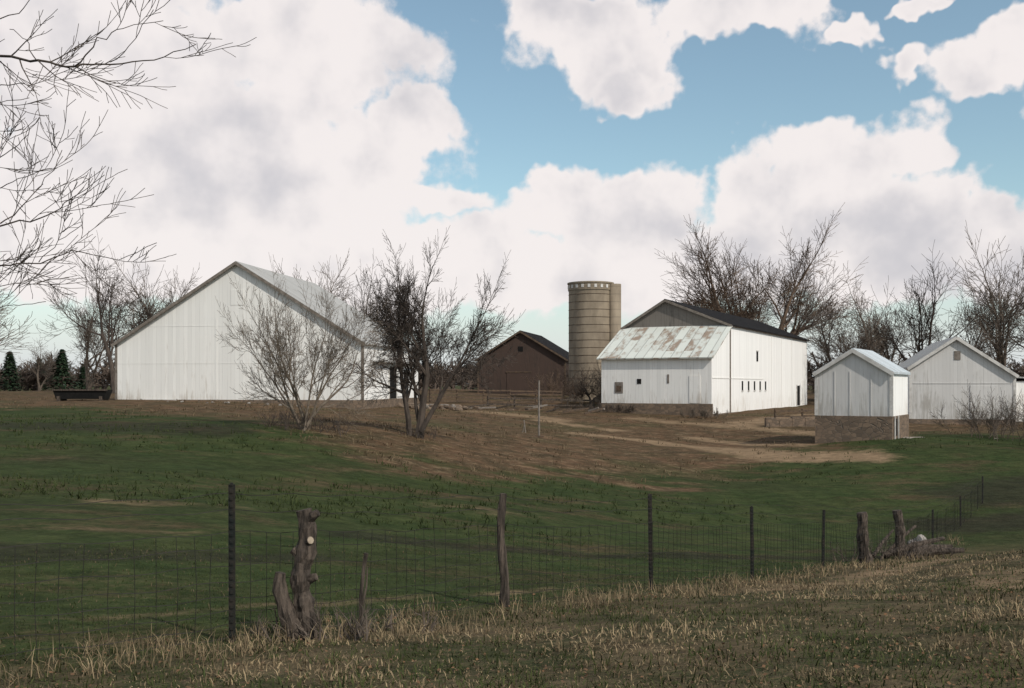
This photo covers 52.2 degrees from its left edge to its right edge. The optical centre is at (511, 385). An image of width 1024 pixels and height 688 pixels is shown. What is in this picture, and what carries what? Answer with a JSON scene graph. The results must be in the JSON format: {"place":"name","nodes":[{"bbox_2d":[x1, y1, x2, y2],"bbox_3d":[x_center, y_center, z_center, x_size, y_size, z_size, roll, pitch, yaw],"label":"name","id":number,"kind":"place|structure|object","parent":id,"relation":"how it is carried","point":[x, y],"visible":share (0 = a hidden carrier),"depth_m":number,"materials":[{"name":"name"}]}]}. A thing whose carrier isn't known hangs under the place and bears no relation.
{"place":"outdoors","nodes":[
{"label":"outdoors","id":0,"kind":"place"},
{"bbox_2d":[0,385,1023,687],"bbox_3d":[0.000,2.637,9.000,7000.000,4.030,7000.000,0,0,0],"label":"ground","id":1,"kind":"structure","parent":0,"point":[908,473],"depth_m":23.38,"materials":[{"name":"green plant"}]},
{"bbox_2d":[0,351,26,390],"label":"conifer tree","id":2,"kind":"object","parent":1,"relation":"on","point":[10,367],"visible":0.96,"depth_m":147.58,"materials":[{"name":"green plant"}]},
{"bbox_2d":[0,281,42,354],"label":"bare tree","id":3,"kind":"object","parent":1,"relation":"on","point":[3,324],"visible":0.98,"depth_m":99.66,"materials":[{"name":"brown plant"}]},
{"bbox_2d":[29,359,49,390],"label":"conifer tree","id":4,"kind":"object","parent":1,"relation":"on","point":[41,373],"visible":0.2,"depth_m":159.72,"materials":[{"name":"green plant"}]},
{"bbox_2d":[17,335,69,390],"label":"bare tree","id":5,"kind":"object","parent":1,"relation":"on","point":[40,369],"visible":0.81,"depth_m":150.15,"materials":[{"name":"brown plant"}]},
{"bbox_2d":[42,349,80,390],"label":"conifer tree","id":6,"kind":"object","parent":1,"relation":"on","point":[61,358],"visible":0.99,"depth_m":145.65,"materials":[{"name":"green plant"}]},
{"bbox_2d":[51,389,111,400],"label":"feed trough","id":7,"kind":"object","parent":1,"relation":"on","point":[66,394],"visible":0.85,"depth_m":73.94,"materials":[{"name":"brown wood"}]},
{"bbox_2d":[75,363,90,388],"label":"conifer tree","id":8,"kind":"object","parent":1,"relation":"on","point":[82,372],"visible":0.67,"depth_m":169.55,"materials":[{"name":"green plant"}]},
{"bbox_2d":[23,230,170,393],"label":"bare tree","id":9,"kind":"object","parent":1,"relation":"on","point":[109,349],"visible":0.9,"depth_m":106.08,"materials":[{"name":"brown plant"}]},
{"bbox_2d":[61,266,132,388],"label":"bare tree","id":10,"kind":"object","parent":1,"relation":"on","point":[89,336],"visible":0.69,"depth_m":119.09,"materials":[{"name":"brown plant"}]},
{"bbox_2d":[0,0,256,307],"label":"bare tree","id":11,"kind":"object","parent":1,"relation":"on","point":[74,67],"visible":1,"depth_m":11.51,"materials":[{"name":"brown plant"}]},
{"bbox_2d":[102,249,199,334],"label":"bare tree","id":12,"kind":"object","parent":1,"relation":"on","point":[144,305],"visible":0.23,"depth_m":109.87,"materials":[{"name":"brown plant"}]},
{"bbox_2d":[157,270,190,307],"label":"bare tree","id":13,"kind":"object","parent":1,"relation":"on","point":[185,291],"visible":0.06,"depth_m":115.89,"materials":[{"name":"brown plant"}]},
{"bbox_2d":[167,400,297,405],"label":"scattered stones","id":14,"kind":"object","parent":1,"relation":"on","point":[229,402],"visible":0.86,"depth_m":71.34,"materials":[{"name":"stone"}]},
{"bbox_2d":[110,261,418,408],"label":"white barn","id":15,"kind":"structure","parent":1,"relation":"on","point":[176,349],"depth_m":75.32,"materials":[{"name":"white wood"}]},
{"bbox_2d":[373,360,417,398],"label":"doors","id":16,"kind":"structure","parent":15,"relation":"in","point":[392,395],"depth_m":82.05,"materials":[{"name":"paint"}]},
{"bbox_2d":[272,508,319,639],"bbox_3d":[-1.831,1.674,8.912,0.389,1.247,0.268,0,0,-30],"label":"gnarled trunk post","id":17,"kind":"object","parent":1,"relation":"on","point":[303,551],"visible":0.94,"depth_m":8.88,"materials":[{"name":"brown wood"}]},
{"bbox_2d":[215,255,390,433],"bbox_3d":[-8.508,-1.448,42.157,7.486,7.720,4.618,0,0,0],"label":"bare tree","id":18,"kind":"object","parent":1,"relation":"on","point":[282,351],"visible":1,"depth_m":41.99,"materials":[{"name":"plant"}]},
{"bbox_2d":[256,402,352,436],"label":"undergrowth","id":19,"kind":"object","parent":1,"relation":"on","point":[285,419],"visible":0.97,"depth_m":41.80,"materials":[{"name":"brown plant"}]},
{"bbox_2d":[250,591,378,641],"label":"weeds","id":20,"kind":"object","parent":1,"relation":"on","point":[363,628],"visible":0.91,"depth_m":8.83,"materials":[{"name":"grey plant"}]},
{"bbox_2d":[273,251,361,312],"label":"bare tree","id":21,"kind":"object","parent":1,"relation":"on","point":[340,270],"visible":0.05,"depth_m":113.80,"materials":[{"name":"brown plant"}]},
{"bbox_2d":[358,553,367,624],"bbox_3d":[-1.315,1.896,9.249,0.087,0.824,0.042,0,0,0],"label":"fence stake","id":22,"kind":"object","parent":1,"relation":"on","point":[361,594],"visible":0.78,"depth_m":9.24,"materials":[{"name":"brown wood"}]},
{"bbox_2d":[335,251,397,324],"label":"bare tree","id":23,"kind":"object","parent":1,"relation":"on","point":[363,300],"visible":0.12,"depth_m":109.39,"materials":[{"name":"brown plant"}]},
{"bbox_2d":[365,601,440,632],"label":"weeds","id":24,"kind":"object","parent":1,"relation":"on","point":[433,624],"visible":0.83,"depth_m":9.60,"materials":[{"name":"grey plant"}]},
{"bbox_2d":[399,423,437,438],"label":"undergrowth","id":25,"kind":"object","parent":1,"relation":"on","point":[419,432],"visible":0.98,"depth_m":44.76,"materials":[{"name":"brown plant"}]},
{"bbox_2d":[345,226,525,437],"bbox_3d":[-3.216,-2.234,44.818,7.854,9.179,5.471,0,0,31],"label":"bare tree","id":26,"kind":"object","parent":1,"relation":"on","point":[403,313],"visible":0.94,"depth_m":44.92,"materials":[{"name":"brown plant"}]},
{"bbox_2d":[396,402,513,410],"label":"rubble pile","id":27,"kind":"object","parent":1,"relation":"on","point":[456,407],"visible":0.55,"depth_m":81.00,"materials":[{"name":"grey stone"}]},
{"bbox_2d":[0,535,969,687],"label":"tall dry grass","id":28,"kind":"structure","parent":1,"relation":"on","point":[238,646],"depth_m":8.90,"materials":[{"name":"beige plant"}]},
{"bbox_2d":[0,473,982,659],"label":"wire fence","id":29,"kind":"object","parent":1,"relation":"on","point":[862,539],"visible":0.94,"depth_m":11.71,"materials":[{"name":"metal"}]},
{"bbox_2d":[429,388,561,403],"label":"rail fence","id":30,"kind":"object","parent":1,"relation":"on","point":[483,397],"visible":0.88,"depth_m":95.42,"materials":[{"name":"brown wood"}]},
{"bbox_2d":[0,547,1023,687],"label":"verge grass","id":31,"kind":"structure","parent":1,"relation":"on","point":[885,585],"depth_m":8.08,"materials":[{"name":"beige plant"}]},
{"bbox_2d":[0,397,1023,546],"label":"weed tufts","id":32,"kind":"object","parent":1,"relation":"on","point":[297,502],"visible":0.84,"depth_m":33.98,"materials":[{"name":"green plant"}]},
{"bbox_2d":[0,343,1023,392],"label":"distant tree line","id":33,"kind":"object","parent":1,"relation":"on","point":[103,373],"visible":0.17,"depth_m":152.78,"materials":[{"name":"plant"}]},
{"bbox_2d":[474,330,568,395],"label":"old dark barn","id":34,"kind":"structure","parent":1,"relation":"on","point":[543,354],"depth_m":119.98,"materials":[{"name":"brown wood"}]},
{"bbox_2d":[506,346,531,393],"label":"doors","id":35,"kind":"structure","parent":34,"relation":"in","point":[514,381],"depth_m":119.98,"materials":[{"name":"brown wood"}]},
{"bbox_2d":[467,403,604,413],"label":"lumber scraps","id":36,"kind":"object","parent":1,"relation":"on","point":[596,409],"visible":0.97,"depth_m":81.62,"materials":[{"name":"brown wood"}]},
{"bbox_2d":[533,380,543,437],"bbox_3d":[1.395,1.351,54.980,0.550,3.200,0.160,0,0,0],"label":"wooden pole","id":37,"kind":"object","parent":1,"relation":"on","point":[539,436],"visible":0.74,"depth_m":54.95,"materials":[{"name":"grey wood"}]},
{"bbox_2d":[487,396,594,408],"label":"rail fence","id":38,"kind":"object","parent":1,"relation":"on","point":[541,399],"visible":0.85,"depth_m":86.23,"materials":[{"name":"brown wood"}]},
{"bbox_2d":[519,367,591,403],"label":"thicket","id":39,"kind":"object","parent":1,"relation":"on","point":[550,387],"visible":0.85,"depth_m":99.68,"materials":[{"name":"brown plant"}]},
{"bbox_2d":[551,361,568,397],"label":"bare tree","id":40,"kind":"object","parent":1,"relation":"on","point":[562,376],"visible":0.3,"depth_m":112.19,"materials":[{"name":"brown plant"}]},
{"bbox_2d":[569,363,600,403],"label":"tree","id":41,"kind":"object","parent":1,"relation":"on","point":[585,390],"visible":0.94,"depth_m":98.08,"materials":[{"name":"brown plant"}]},
{"bbox_2d":[584,355,600,401],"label":"thicket","id":42,"kind":"object","parent":1,"relation":"on","point":[599,385],"visible":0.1,"depth_m":97.70,"materials":[{"name":"brown plant"}]},
{"bbox_2d":[567,281,620,401],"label":"concrete silo","id":43,"kind":"object","parent":1,"relation":"on","point":[594,310],"visible":0.73,"depth_m":103.12,"materials":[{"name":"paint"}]},
{"bbox_2d":[574,400,634,413],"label":"thicket","id":44,"kind":"object","parent":1,"relation":"on","point":[607,408],"visible":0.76,"depth_m":83.89,"materials":[{"name":"brown plant"}]},
{"bbox_2d":[596,299,809,416],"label":"white bank barn","id":45,"kind":"structure","parent":1,"relation":"on","point":[667,357],"depth_m":85.91,"materials":[{"name":"white wood"}]},
{"bbox_2d":[680,405,728,418],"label":"thicket","id":46,"kind":"object","parent":1,"relation":"on","point":[693,414],"visible":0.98,"depth_m":79.42,"materials":[{"name":"brown plant"}]},
{"bbox_2d":[654,205,874,344],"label":"bare tree","id":47,"kind":"object","parent":1,"relation":"on","point":[731,304],"visible":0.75,"depth_m":131.93,"materials":[{"name":"plant"}]},
{"bbox_2d":[765,417,814,426],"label":"stone wall","id":48,"kind":"structure","parent":1,"relation":"on","point":[793,422],"depth_m":71.54,"materials":[{"name":"beige stone"}]},
{"bbox_2d":[774,409,814,417],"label":"rail fence","id":49,"kind":"object","parent":1,"relation":"on","point":[801,411],"visible":0.3,"depth_m":73.57,"materials":[{"name":"brown wood"}]},
{"bbox_2d":[793,279,890,363],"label":"bare tree","id":50,"kind":"object","parent":1,"relation":"on","point":[826,350],"visible":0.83,"depth_m":115.97,"materials":[{"name":"brown plant"}]},
{"bbox_2d":[805,263,902,369],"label":"bare tree","id":51,"kind":"object","parent":1,"relation":"on","point":[867,327],"visible":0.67,"depth_m":122.36,"materials":[{"name":"brown plant"}]},
{"bbox_2d":[812,348,910,443],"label":"white shed","id":52,"kind":"structure","parent":1,"relation":"on","point":[861,394],"depth_m":56.05,"materials":[{"name":"wood"}]},
{"bbox_2d":[845,291,933,363],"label":"bare tree","id":53,"kind":"object","parent":1,"relation":"on","point":[891,355],"visible":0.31,"depth_m":127.40,"materials":[{"name":"brown plant"}]},
{"bbox_2d":[817,526,961,561],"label":"weeds","id":54,"kind":"object","parent":1,"relation":"on","point":[895,554],"visible":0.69,"depth_m":24.36,"materials":[{"name":"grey plant"}]},
{"bbox_2d":[908,534,926,543],"bbox_3d":[10.590,4.202,27.160,0.511,0.663,0.515,0,0,-5],"label":"limestone boulder","id":55,"kind":"object","parent":1,"relation":"on","point":[920,537],"visible":0.2,"depth_m":27.10,"materials":[{"name":"white stone"}]},
{"bbox_2d":[872,525,964,558],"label":"fallen logs","id":56,"kind":"object","parent":1,"relation":"on","point":[945,547],"visible":0.72,"depth_m":25.22,"materials":[{"name":"grey wood"}]},
{"bbox_2d":[862,240,1008,360],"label":"bare tree","id":57,"kind":"object","parent":1,"relation":"on","point":[927,322],"visible":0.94,"depth_m":107.22,"materials":[{"name":"brown plant"}]},
{"bbox_2d":[912,276,995,357],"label":"bare tree","id":58,"kind":"object","parent":1,"relation":"on","point":[974,336],"visible":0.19,"depth_m":112.39,"materials":[{"name":"brown plant"}]},
{"bbox_2d":[898,336,1023,424],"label":"grey white barn","id":59,"kind":"structure","parent":1,"relation":"on","point":[942,371],"depth_m":72.06,"materials":[{"name":"wood"}]},
{"bbox_2d":[929,379,1023,441],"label":"thicket","id":60,"kind":"object","parent":1,"relation":"on","point":[991,421],"visible":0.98,"depth_m":56.84,"materials":[{"name":"brown plant"}]},
{"bbox_2d":[942,223,1023,368],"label":"bare tree","id":61,"kind":"object","parent":1,"relation":"on","point":[998,321],"visible":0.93,"depth_m":96.50,"materials":[{"name":"brown plant"}]},
{"bbox_2d":[977,251,1023,358],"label":"bare tree","id":62,"kind":"object","parent":1,"relation":"on","point":[1021,329],"visible":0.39,"depth_m":99.48,"materials":[{"name":"brown plant"}]},
{"bbox_2d":[1008,391,1023,437],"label":"thicket","id":63,"kind":"object","parent":1,"relation":"on","point":[1019,416],"visible":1,"depth_m":52.16,"materials":[{"name":"brown plant"}]},
{"bbox_2d":[0,0,1023,384],"label":"sky","id":64,"kind":"structure","parent":0,"point":[575,140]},
{"bbox_2d":[3,551,1023,687],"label":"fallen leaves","id":65,"kind":"object","parent":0,"point":[792,649],"visible":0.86,"depth_m":7.32,"materials":[{"name":"brown plant"}]}
]}

